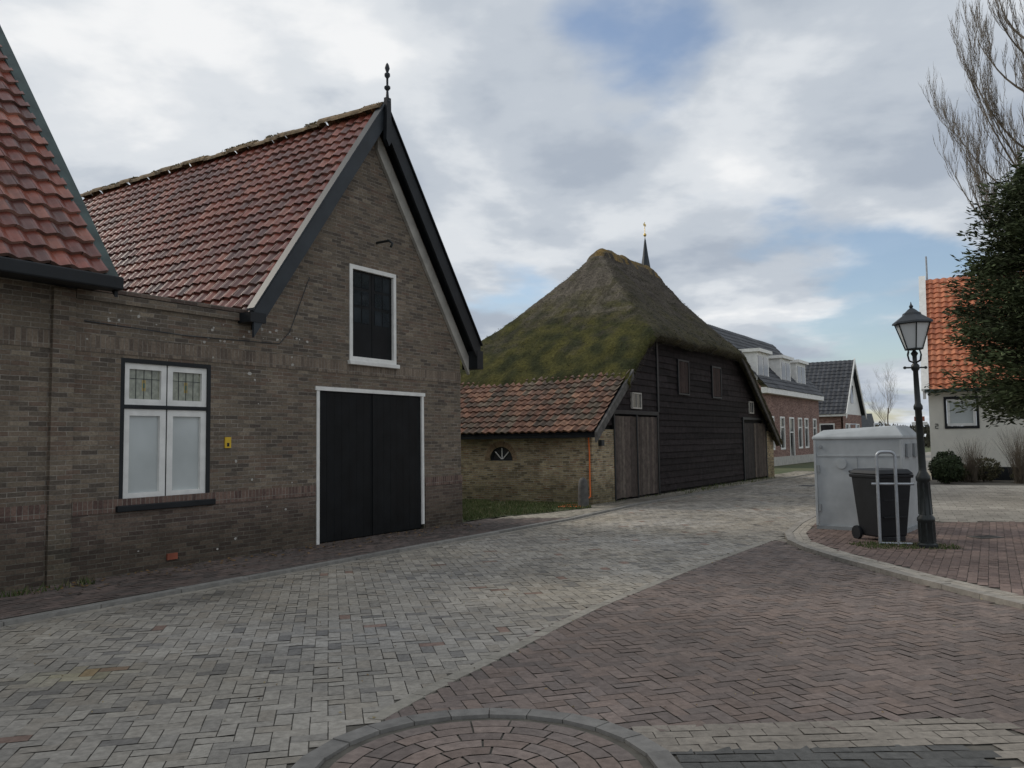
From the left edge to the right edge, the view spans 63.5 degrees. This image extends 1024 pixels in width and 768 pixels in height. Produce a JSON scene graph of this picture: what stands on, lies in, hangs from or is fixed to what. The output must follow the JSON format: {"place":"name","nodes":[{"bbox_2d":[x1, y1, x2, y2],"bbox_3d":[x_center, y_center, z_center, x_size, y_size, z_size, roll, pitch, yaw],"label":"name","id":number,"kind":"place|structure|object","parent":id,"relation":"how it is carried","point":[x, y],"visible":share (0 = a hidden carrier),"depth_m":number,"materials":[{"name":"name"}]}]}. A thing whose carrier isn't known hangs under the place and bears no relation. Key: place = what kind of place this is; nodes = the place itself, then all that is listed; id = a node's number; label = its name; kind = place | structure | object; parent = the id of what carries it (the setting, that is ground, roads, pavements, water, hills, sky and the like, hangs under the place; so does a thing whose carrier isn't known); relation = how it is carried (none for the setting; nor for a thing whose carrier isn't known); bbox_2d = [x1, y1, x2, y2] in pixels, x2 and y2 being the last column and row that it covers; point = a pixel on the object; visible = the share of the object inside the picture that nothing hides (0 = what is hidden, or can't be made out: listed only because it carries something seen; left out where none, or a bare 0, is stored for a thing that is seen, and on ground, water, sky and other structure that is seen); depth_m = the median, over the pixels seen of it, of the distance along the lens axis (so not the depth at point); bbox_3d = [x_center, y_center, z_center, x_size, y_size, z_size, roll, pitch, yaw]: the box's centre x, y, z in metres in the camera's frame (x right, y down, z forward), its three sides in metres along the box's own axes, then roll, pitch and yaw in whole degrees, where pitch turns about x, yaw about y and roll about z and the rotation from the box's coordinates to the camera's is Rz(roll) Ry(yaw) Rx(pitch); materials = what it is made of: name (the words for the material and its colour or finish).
{"place":"outdoors","nodes":[
{"label":"outdoors","id":0,"kind":"place"},
{"bbox_2d":[0,471,813,619],"bbox_3d":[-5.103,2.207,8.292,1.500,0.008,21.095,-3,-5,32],"label":"sidewalk","id":1,"kind":"structure","parent":0,"point":[263,565],"depth_m":10.47,"materials":[{"name":"brick"}]},
{"bbox_2d":[0,575,95,597],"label":"grass","id":2,"kind":"structure","parent":1,"relation":"on","point":[86,580],"depth_m":9.01,"materials":[{"name":"green plant"}]},
{"bbox_2d":[316,390,319,544],"bbox_3d":[-3.073,1.288,12.941,0.115,2.500,0.060,-3,-5,32],"label":"door frame","id":3,"kind":"object","parent":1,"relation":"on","point":[317,467],"visible":0.5,"depth_m":12.91,"materials":[{"name":"white paint"}]},
{"bbox_2d":[462,351,482,369],"bbox_3d":[-0.783,-0.466,16.468,0.370,0.360,0.200,-3,-5,32],"label":"barge foot","id":4,"kind":"object","parent":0,"point":[475,363],"visible":0.79,"depth_m":16.36},
{"bbox_2d":[390,119,480,357],"bbox_3d":[-1.419,-2.588,15.368,0.040,4.380,2.810,-3,-5,32],"label":"bargeboard","id":5,"kind":"object","parent":4,"relation":"attached to","point":[420,206],"visible":1,"depth_m":15.30,"materials":[{"name":"black paint"}]},
{"bbox_2d":[383,97,391,146],"bbox_3d":[-2.149,-4.518,14.281,0.075,0.860,0.140,-3,-5,32],"label":"king post","id":6,"kind":"object","parent":5,"relation":"attached to","point":[387,131],"visible":1,"depth_m":14.24,"materials":[{"name":"black paint"}]},
{"bbox_2d":[0,467,1023,767],"bbox_3d":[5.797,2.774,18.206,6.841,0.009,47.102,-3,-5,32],"label":"road","id":7,"kind":"structure","parent":0,"point":[174,729],"depth_m":6.81,"materials":[{"name":"brick"}]},
{"bbox_2d":[0,474,813,629],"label":"gutter bricks","id":8,"kind":"object","parent":7,"relation":"on","point":[135,603],"visible":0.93,"depth_m":10.18,"materials":[{"name":"brick"}]},
{"bbox_2d":[0,473,813,626],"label":"kerb","id":9,"kind":"structure","parent":7,"relation":"on","point":[54,613],"depth_m":10.25,"materials":[{"name":"concrete"}]},
{"bbox_2d":[330,720,642,767],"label":"brick circle","id":10,"kind":"object","parent":7,"relation":"on","point":[585,760],"visible":1,"depth_m":4.29,"materials":[{"name":"brown brick"}]},
{"bbox_2d":[291,708,682,767],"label":"kerb ring","id":11,"kind":"object","parent":7,"relation":"on","point":[656,755],"visible":1,"depth_m":4.57,"materials":[{"name":"stone"}]},
{"bbox_2d":[17,517,1019,719],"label":"fallen leaves","id":12,"kind":"object","parent":7,"relation":"on","point":[364,588],"visible":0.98,"depth_m":10.28,"materials":[{"name":"brown plant"}]},
{"bbox_2d":[368,539,774,721],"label":"edge bricks","id":13,"kind":"object","parent":7,"relation":"on","point":[396,707],"visible":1,"depth_m":6.33,"materials":[{"name":"brick"}]},
{"bbox_2d":[631,718,1023,767],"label":"light paver band","id":14,"kind":"object","parent":7,"relation":"on","point":[919,734],"visible":1,"depth_m":4.42,"materials":[{"name":"brick"}]},
{"bbox_2d":[670,744,1010,767],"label":"dark pavers","id":15,"kind":"object","parent":7,"relation":"on","point":[868,756],"visible":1,"depth_m":4.11,"materials":[{"name":"brick"}]},
{"bbox_2d":[784,468,1023,609],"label":"kerb","id":16,"kind":"structure","parent":7,"relation":"on","point":[943,585],"depth_m":9.23,"materials":[{"name":"concrete"}]},
{"bbox_2d":[793,517,1023,600],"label":"kerb band","id":17,"kind":"object","parent":7,"relation":"on","point":[803,532],"visible":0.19,"depth_m":9.89,"materials":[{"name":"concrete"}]},
{"bbox_2d":[0,0,1023,436],"label":"sky","id":18,"kind":"structure","parent":0,"point":[788,180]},
{"bbox_2d":[462,498,591,520],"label":"grass","id":19,"kind":"structure","parent":0,"point":[482,508],"depth_m":18.93,"materials":[{"name":"green plant"}]},
{"bbox_2d":[501,471,813,518],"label":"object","id":20,"kind":"structure","parent":0,"point":[595,507],"depth_m":20.69,"materials":[{"name":"concrete"}]},
{"bbox_2d":[463,444,930,521],"bbox_3d":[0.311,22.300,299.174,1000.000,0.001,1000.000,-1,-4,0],"label":"ground","id":21,"kind":"structure","parent":0,"point":[806,466],"depth_m":43.61,"materials":[{"name":"green plant"}]},
{"bbox_2d":[0,518,45,592],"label":"plinth","id":22,"kind":"structure","parent":21,"relation":"on","point":[22,552],"depth_m":9.12,"materials":[{"name":"brick"}]},
{"bbox_2d":[0,278,75,521],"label":"front wall","id":23,"kind":"structure","parent":21,"relation":"on","point":[24,393],"depth_m":9.23,"materials":[{"name":"brown brick"}]},
{"bbox_2d":[0,504,46,521],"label":"plinth soldier course","id":24,"kind":"object","parent":23,"relation":"attached to","point":[19,513],"visible":1,"depth_m":9.14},
{"bbox_2d":[0,325,50,347],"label":"soldier course","id":25,"kind":"object","parent":23,"relation":"attached to","point":[9,335],"visible":1,"depth_m":9.26,"materials":[{"name":"brick"}]},
{"bbox_2d":[0,275,96,289],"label":"soffit","id":26,"kind":"structure","parent":23,"relation":"on","point":[30,280],"depth_m":9.41,"materials":[{"name":"black paint"}]},
{"bbox_2d":[0,256,123,291],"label":"gutter","id":27,"kind":"object","parent":26,"relation":"on","point":[18,268],"visible":0.9,"depth_m":9.15,"materials":[{"name":"black paint"}]},
{"bbox_2d":[0,44,108,273],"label":"roof front","id":28,"kind":"structure","parent":27,"relation":"on","point":[45,242],"depth_m":9.79,"materials":[{"name":"red tile"}]},
{"bbox_2d":[0,25,117,275],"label":"verge cap","id":29,"kind":"object","parent":28,"relation":"attached to","point":[11,61],"visible":0.67,"depth_m":10.63,"materials":[{"name":"grey metal"}]},
{"bbox_2d":[45,287,75,586],"bbox_3d":[-5.198,0.660,9.525,0.049,3.540,0.260,-3,-5,32],"label":"pilaster","id":30,"kind":"object","parent":23,"relation":"attached to","point":[60,440],"visible":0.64,"depth_m":9.51,"materials":[{"name":"brown brick"}]},
{"bbox_2d":[72,135,460,544],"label":"front wall","id":31,"kind":"structure","parent":21,"relation":"on","point":[272,434],"depth_m":12.61,"materials":[{"name":"brown brick"}]},
{"bbox_2d":[118,357,124,498],"bbox_3d":[-4.859,0.584,10.225,0.120,1.820,0.055,-3,-5,32],"label":"window frame","id":32,"kind":"object","parent":31,"relation":"attached to","point":[122,398],"visible":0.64,"depth_m":10.20,"materials":[{"name":"black paint"}]},
{"bbox_2d":[76,289,238,320],"bbox_3d":[-4.409,-1.002,10.933,0.036,0.108,2.750,-3,-5,32],"label":"corbel course","id":33,"kind":"object","parent":31,"relation":"attached to","point":[132,301],"visible":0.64,"depth_m":10.62,"materials":[{"name":"brown brick"}]},
{"bbox_2d":[74,288,247,312],"bbox_3d":[-4.581,-1.089,10.899,0.310,0.058,2.500,-3,-5,32],"label":"wall coping","id":34,"kind":"object","parent":33,"relation":"on","point":[171,300],"depth_m":10.85,"materials":[{"name":"brick"}]},
{"bbox_2d":[115,499,215,512],"bbox_3d":[-4.447,1.561,10.654,0.120,0.078,1.420,-3,-5,32],"label":"window sill","id":35,"kind":"structure","parent":31,"relation":"attached to","point":[150,506],"depth_m":10.56,"materials":[{"name":"black paint"}]},
{"bbox_2d":[124,404,206,410],"bbox_3d":[-4.517,0.311,10.774,0.095,0.050,1.210,-3,-5,32],"label":"transom","id":36,"kind":"object","parent":31,"relation":"attached to","point":[164,407],"visible":0.86,"depth_m":10.71,"materials":[{"name":"black paint"}]},
{"bbox_2d":[129,399,160,405],"bbox_3d":[-4.684,0.233,10.520,0.063,0.075,0.445,-3,-5,32],"label":"toplight","id":37,"kind":"object","parent":36,"relation":"on","point":[143,402],"visible":1,"depth_m":10.49,"materials":[{"name":"white paint"}]},
{"bbox_2d":[129,369,159,399],"bbox_3d":[-4.697,0.009,10.542,0.011,0.375,0.445,-3,-5,33],"label":"leaded pane","id":38,"kind":"object","parent":37,"relation":"on","point":[140,376],"visible":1,"depth_m":10.54,"materials":[{"name":"grey glass"}]},
{"bbox_2d":[173,400,201,406],"bbox_3d":[-4.354,0.264,11.038,0.063,0.075,0.445,-3,-5,32],"label":"toplight","id":39,"kind":"object","parent":36,"relation":"on","point":[188,403],"visible":1,"depth_m":11.04,"materials":[{"name":"white paint"}]},
{"bbox_2d":[173,372,199,400],"bbox_3d":[-4.366,0.040,11.060,0.010,0.375,0.445,-3,-5,32],"label":"leaded pane","id":40,"kind":"object","parent":39,"relation":"on","point":[193,390],"visible":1,"depth_m":11.08,"materials":[{"name":"grey glass"}]},
{"bbox_2d":[125,358,207,368],"bbox_3d":[-4.531,-0.265,10.818,0.120,0.055,1.210,-3,-5,32],"label":"window frame","id":41,"kind":"object","parent":31,"relation":"attached to","point":[157,362],"visible":0.86,"depth_m":10.75,"materials":[{"name":"black paint"}]},
{"bbox_2d":[70,496,314,582],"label":"plinth","id":42,"kind":"structure","parent":31,"relation":"attached to","point":[104,545],"depth_m":10.85,"materials":[{"name":"brick"}]},
{"bbox_2d":[71,485,315,515],"bbox_3d":[-4.086,1.552,11.220,0.020,0.157,3.840,-3,-5,32],"label":"plinth soldier course","id":43,"kind":"object","parent":31,"relation":"attached to","point":[92,507],"visible":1,"depth_m":11.12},
{"bbox_2d":[205,365,210,492],"bbox_3d":[-4.179,0.647,11.290,0.120,1.820,0.055,-3,-5,32],"label":"window frame","id":44,"kind":"object","parent":31,"relation":"attached to","point":[208,420],"visible":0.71,"depth_m":11.26,"materials":[{"name":"black paint"}]},
{"bbox_2d":[238,311,265,324],"bbox_3d":[-3.753,-0.935,11.834,0.370,0.140,0.280,-3,-5,32],"label":"barge foot","id":45,"kind":"object","parent":31,"relation":"attached to","point":[250,317],"visible":0.86,"depth_m":11.71},
{"bbox_2d":[247,102,384,310],"bbox_3d":[-2.963,-2.970,13.021,0.150,4.018,2.840,-3,-5,32],"label":"verge cap","id":46,"kind":"object","parent":45,"relation":"on","point":[258,296],"visible":1,"depth_m":12.77,"materials":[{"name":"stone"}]},
{"bbox_2d":[75,333,460,383],"bbox_3d":[-3.080,-0.303,12.985,0.009,0.200,7.704,-3,-5,32],"label":"soldier course","id":47,"kind":"object","parent":31,"relation":"attached to","point":[105,344],"visible":1,"depth_m":11.75,"materials":[{"name":"brick"}]},
{"bbox_2d":[252,108,383,337],"bbox_3d":[-2.931,-2.750,13.005,0.040,4.340,2.810,-3,-5,32],"label":"bargeboard","id":48,"kind":"object","parent":31,"relation":"attached to","point":[275,289],"visible":1,"depth_m":12.79,"materials":[{"name":"paint"}]},
{"bbox_2d":[349,263,352,359],"bbox_3d":[-2.711,-1.194,13.733,0.120,1.610,0.070,-3,-5,32],"label":"hatch frame","id":49,"kind":"object","parent":31,"relation":"attached to","point":[350,311],"visible":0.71,"depth_m":13.70,"materials":[{"name":"white wood"}]},
{"bbox_2d":[353,269,371,357],"bbox_3d":[-2.563,-1.179,13.982,0.040,1.470,0.510,-3,-5,32],"label":"hatch leaf","id":50,"kind":"object","parent":31,"relation":"attached to","point":[362,339],"visible":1,"depth_m":13.99,"materials":[{"name":"black wood"}]},
{"bbox_2d":[315,386,424,396],"bbox_3d":[-2.384,0.135,14.121,0.125,0.062,2.730,-3,-5,32],"label":"door frame","id":51,"kind":"object","parent":31,"relation":"attached to","point":[337,389],"visible":0.86,"depth_m":13.95,"materials":[{"name":"white paint"}]},
{"bbox_2d":[320,391,420,542],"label":"door planks","id":52,"kind":"object","parent":51,"relation":"attached to","point":[345,465],"depth_m":13.89,"materials":[{"name":"black wood"}]},
{"bbox_2d":[372,394,374,534],"bbox_3d":[-2.344,1.357,14.016,0.010,2.370,0.060,-3,-5,32],"label":"door meeting strip","id":53,"kind":"object","parent":52,"relation":"attached to","point":[373,464],"depth_m":14.01,"materials":[{"name":"black wood"}]},
{"bbox_2d":[371,274,391,359],"bbox_3d":[-2.284,-1.153,14.420,0.040,1.470,0.510,-3,-5,32],"label":"hatch leaf","id":54,"kind":"object","parent":31,"relation":"attached to","point":[381,342],"visible":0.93,"depth_m":14.38,"materials":[{"name":"black wood"}]},
{"bbox_2d":[391,274,396,364],"bbox_3d":[-2.119,-1.139,14.659,0.120,1.610,0.070,-3,-5,32],"label":"hatch frame","id":55,"kind":"object","parent":31,"relation":"attached to","point":[393,293],"visible":0.64,"depth_m":14.62,"materials":[{"name":"white wood"}]},
{"bbox_2d":[375,136,468,374],"bbox_3d":[-1.617,-2.296,15.423,0.060,4.110,2.680,-3,-5,32],"label":"board","id":56,"kind":"object","parent":31,"relation":"attached to","point":[388,170],"visible":0.86,"depth_m":15.30,"materials":[{"name":"grey wood"}]},
{"bbox_2d":[420,396,424,523],"bbox_3d":[-1.671,1.360,15.143,0.115,2.380,0.060,-3,-5,32],"label":"door frame","id":57,"kind":"object","parent":31,"relation":"attached to","point":[422,459],"visible":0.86,"depth_m":15.10,"materials":[{"name":"white paint"}]},
{"bbox_2d":[425,475,461,485],"bbox_3d":[-1.280,1.817,15.615,0.020,0.157,1.142,-3,-5,32],"label":"plinth soldier course","id":58,"kind":"object","parent":31,"relation":"attached to","point":[441,480],"visible":1,"depth_m":15.57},
{"bbox_2d":[425,483,462,527],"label":"plinth","id":59,"kind":"structure","parent":31,"relation":"attached to","point":[443,505],"depth_m":15.55,"materials":[{"name":"brick"}]},
{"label":"window frame","id":60,"kind":"object","parent":31,"relation":"on","visible":0},
{"bbox_2d":[123,409,129,498],"bbox_3d":[-4.812,0.874,10.261,0.063,1.135,0.085,-3,-5,32],"label":"casement","id":61,"kind":"object","parent":60,"relation":"on","point":[126,453],"visible":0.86,"depth_m":10.25,"materials":[{"name":"white paint"}]},
{"bbox_2d":[128,491,158,497],"bbox_3d":[-4.668,1.410,10.439,0.063,0.085,0.425,-3,-5,32],"label":"casement","id":62,"kind":"object","parent":60,"relation":"on","point":[143,494],"visible":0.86,"depth_m":10.42,"materials":[{"name":"white paint"}]},
{"bbox_2d":[128,416,157,492],"bbox_3d":[-4.685,0.887,10.481,0.010,0.965,0.425,-3,-5,32],"label":"pane","id":63,"kind":"object","parent":62,"relation":"on","point":[143,450],"visible":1,"depth_m":10.48,"materials":[{"name":"grey glass"}]},
{"bbox_2d":[157,410,165,495],"bbox_3d":[-4.538,0.899,10.690,0.063,1.135,0.085,-3,-5,32],"label":"casement","id":64,"kind":"object","parent":60,"relation":"on","point":[161,453],"visible":0.86,"depth_m":10.67,"materials":[{"name":"white paint"}]},
{"bbox_2d":[166,410,172,495],"bbox_3d":[-4.481,0.905,10.778,0.063,1.135,0.085,-3,-5,32],"label":"casement","id":65,"kind":"object","parent":60,"relation":"on","point":[169,446],"visible":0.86,"depth_m":10.76,"materials":[{"name":"white paint"}]},
{"bbox_2d":[172,489,199,494],"bbox_3d":[-4.337,1.441,10.957,0.063,0.085,0.425,-3,-5,32],"label":"casement","id":66,"kind":"object","parent":60,"relation":"on","point":[185,491],"visible":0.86,"depth_m":10.94,"materials":[{"name":"white paint"}]},
{"bbox_2d":[172,417,198,489],"bbox_3d":[-4.354,0.918,10.999,0.011,0.965,0.425,-3,-5,32],"label":"pane","id":67,"kind":"object","parent":66,"relation":"on","point":[185,453],"visible":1,"depth_m":11.00,"materials":[{"name":"grey glass"}]},
{"bbox_2d":[198,411,205,492],"bbox_3d":[-4.207,0.930,11.207,0.063,1.135,0.085,-3,-5,32],"label":"casement","id":68,"kind":"object","parent":60,"relation":"on","point":[202,454],"visible":0.86,"depth_m":11.18,"materials":[{"name":"white paint"}]},
{"bbox_2d":[460,248,782,507],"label":"thatched barn","id":69,"kind":"structure","parent":21,"relation":"on","point":[609,375],"depth_m":23.59,"materials":[{"name":"green plant"}]},
{"bbox_2d":[615,416,637,498],"bbox_3d":[2.965,1.904,21.631,0.049,2.136,1.342,-3,-5,33],"label":"barn door","id":70,"kind":"structure","parent":69,"relation":"in","point":[625,426],"depth_m":21.63,"materials":[{"name":"brown wood"}]},
{"bbox_2d":[638,416,658,495],"bbox_3d":[3.729,1.974,22.797,0.052,2.138,1.352,-3,-5,33],"label":"barn door","id":71,"kind":"structure","parent":69,"relation":"in","point":[647,426],"depth_m":22.79,"materials":[{"name":"brown wood"}]},
{"bbox_2d":[744,423,754,478],"bbox_3d":[8.715,2.455,30.436,0.049,2.043,1.242,-3,-5,33],"label":"barn door","id":72,"kind":"structure","parent":69,"relation":"in","point":[748,427],"depth_m":30.45,"materials":[{"name":"brown wood"}]},
{"bbox_2d":[754,423,766,477],"bbox_3d":[9.481,2.526,31.605,0.054,2.048,1.442,-3,-5,33],"label":"barn door","id":73,"kind":"structure","parent":69,"relation":"in","point":[759,428],"depth_m":31.53,"materials":[{"name":"brown wood"}]},
{"bbox_2d":[762,393,819,456],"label":"front wall","id":74,"kind":"structure","parent":21,"relation":"on","point":[785,407],"depth_m":50.16,"materials":[{"name":"red brick"}]},
{"bbox_2d":[761,387,823,400],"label":"cornice","id":75,"kind":"structure","parent":74,"relation":"attached to","point":[776,391],"depth_m":48.61,"materials":[{"name":"white paint"}]},
{"bbox_2d":[707,324,823,395],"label":"roof front","id":76,"kind":"structure","parent":75,"relation":"on","point":[740,341],"depth_m":49.82,"materials":[{"name":"tile"}]},
{"bbox_2d":[774,454,813,465],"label":"plinth","id":77,"kind":"structure","parent":21,"relation":"on","point":[787,460],"depth_m":49.45,"materials":[{"name":"white paint"}]},
{"bbox_2d":[863,364,897,425],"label":"bare tree","id":78,"kind":"object","parent":21,"relation":"on","point":[884,416],"visible":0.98,"depth_m":74.41,"materials":[{"name":"plant"}]},
{"bbox_2d":[385,541,1023,733],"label":"brown brick road","id":79,"kind":"structure","parent":0,"point":[874,681],"depth_m":6.04,"materials":[{"name":"brown brick"}]},
{"bbox_2d":[805,360,853,413],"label":"roof","id":80,"kind":"structure","parent":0,"point":[832,383],"depth_m":64.32,"materials":[{"name":"tile"}]},
{"bbox_2d":[806,480,1023,595],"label":"brick pavement","id":81,"kind":"structure","parent":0,"point":[994,482],"depth_m":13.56,"materials":[{"name":"brick"}]},
{"bbox_2d":[812,423,918,532],"bbox_3d":[6.032,1.552,14.028,1.450,1.768,1.162,-4,-5,38],"label":"recycling container","id":82,"kind":"object","parent":81,"relation":"on","point":[839,454],"visible":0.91,"depth_m":13.73,"materials":[{"name":"grey metal"}]},
{"bbox_2d":[848,468,913,541],"bbox_3d":[5.535,1.807,12.443,0.598,1.065,0.795,0,-4,-14],"label":"wheelie bin","id":83,"kind":"object","parent":81,"relation":"on","point":[864,489],"visible":0.89,"depth_m":12.16,"materials":[{"name":"black plastic"}]},
{"bbox_2d":[871,450,913,544],"bbox_3d":[5.463,1.623,11.846,0.560,1.342,0.069,-2,-4,20],"label":"bin stand","id":84,"kind":"object","parent":81,"relation":"on","point":[895,483],"visible":0.97,"depth_m":11.85,"materials":[{"name":"metal"}]},
{"bbox_2d":[847,540,964,549],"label":"grass","id":85,"kind":"structure","parent":81,"relation":"on","point":[875,545],"depth_m":11.54,"materials":[{"name":"green plant"}]},
{"bbox_2d":[892,302,937,548],"bbox_3d":[5.683,0.553,11.540,0.550,3.430,0.476,-1,-4,-17],"label":"street lamp","id":86,"kind":"object","parent":81,"relation":"on","point":[911,325],"visible":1,"depth_m":11.48,"materials":[{"name":"metal"}]},
{"bbox_2d":[927,449,964,483],"bbox_3d":[13.945,2.644,26.585,1.014,1.154,1.080,-1,-4,0],"label":"shrub","id":87,"kind":"object","parent":81,"relation":"on","point":[951,469],"visible":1,"depth_m":26.31,"materials":[{"name":"green plant"}]},
{"bbox_2d":[945,439,990,482],"bbox_3d":[15.076,2.388,27.109,1.584,1.650,1.419,-1,-4,0],"label":"bare shrub","id":88,"kind":"object","parent":81,"relation":"on","point":[971,466],"visible":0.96,"depth_m":26.98,"materials":[{"name":"brown plant"}]},
{"bbox_2d":[918,0,1023,271],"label":"bare tree","id":89,"kind":"object","parent":81,"relation":"on","point":[991,96],"visible":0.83,"depth_m":23.43,"materials":[{"name":"grey plant"}]},
{"bbox_2d":[919,256,1023,480],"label":"white cottage","id":90,"kind":"structure","parent":81,"relation":"on","point":[934,302],"depth_m":28.92,"materials":[{"name":"paint"}]},
{"bbox_2d":[949,401,972,422],"bbox_3d":[15.572,0.985,28.661,0.740,0.790,0.010,-3,-4,28],"label":"window pane","id":91,"kind":"structure","parent":90,"relation":"in","point":[966,416],"depth_m":28.65,"materials":[{"name":"grey glass"}]},
{"bbox_2d":[924,135,1023,428],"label":"conifer tree","id":92,"kind":"object","parent":81,"relation":"on","point":[1001,321],"visible":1,"depth_m":18.87,"materials":[{"name":"green plant"}]},
{"bbox_2d":[966,455,1004,480],"bbox_3d":[15.633,2.804,27.452,1.188,0.878,1.223,-1,-4,0],"label":"shrub","id":93,"kind":"object","parent":81,"relation":"on","point":[985,467],"visible":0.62,"depth_m":27.16,"materials":[{"name":"green plant"}]},
{"bbox_2d":[991,424,1023,483],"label":"bare shrub","id":94,"kind":"object","parent":81,"relation":"on","point":[1018,471],"visible":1,"depth_m":26.06,"materials":[{"name":"brown plant"}]},
{"bbox_2d":[930,485,1023,521],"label":"concrete tile pavement","id":95,"kind":"structure","parent":0,"point":[974,502],"depth_m":18.60,"materials":[{"name":"concrete"}]},
{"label":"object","id":96,"kind":"object","parent":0,"visible":0},
{"bbox_3d":[-8.204,-0.707,13.368,8.600,0.080,2.600,-3,-5,32],"label":"flat roof","id":97,"kind":"object","parent":96,"relation":"on","visible":0},
{"bbox_2d":[83,112,372,311],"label":"roof","id":98,"kind":"structure","parent":97,"relation":"on","point":[297,178],"depth_m":14.55,"materials":[{"name":"red tile"}]},
{"bbox_2d":[80,102,382,198],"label":"ridge tiles","id":99,"kind":"object","parent":98,"relation":"attached to","point":[350,115],"visible":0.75,"depth_m":16.24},
{"bbox_2d":[103,119,472,350],"bbox_3d":[-6.144,-2.519,16.711,9.270,3.900,5.520,-3,-5,32],"label":"roof sheathing","id":100,"kind":"object","parent":98,"relation":"attached to","point":[420,227],"visible":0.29,"depth_m":15.39,"materials":[{"name":"black paint"}]},
{"bbox_3d":[-5.408,-2.499,17.915,9.300,3.942,2.844,-3,-5,32],"label":"roof","id":101,"kind":"object","parent":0,"visible":0},
{"bbox_2d":[391,112,482,345],"bbox_3d":[-1.444,-2.826,15.416,0.172,4.018,2.840,-3,-5,32],"label":"verge cap","id":102,"kind":"object","parent":101,"relation":"attached to","point":[437,232],"visible":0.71,"depth_m":15.36,"materials":[{"name":"black paint"}]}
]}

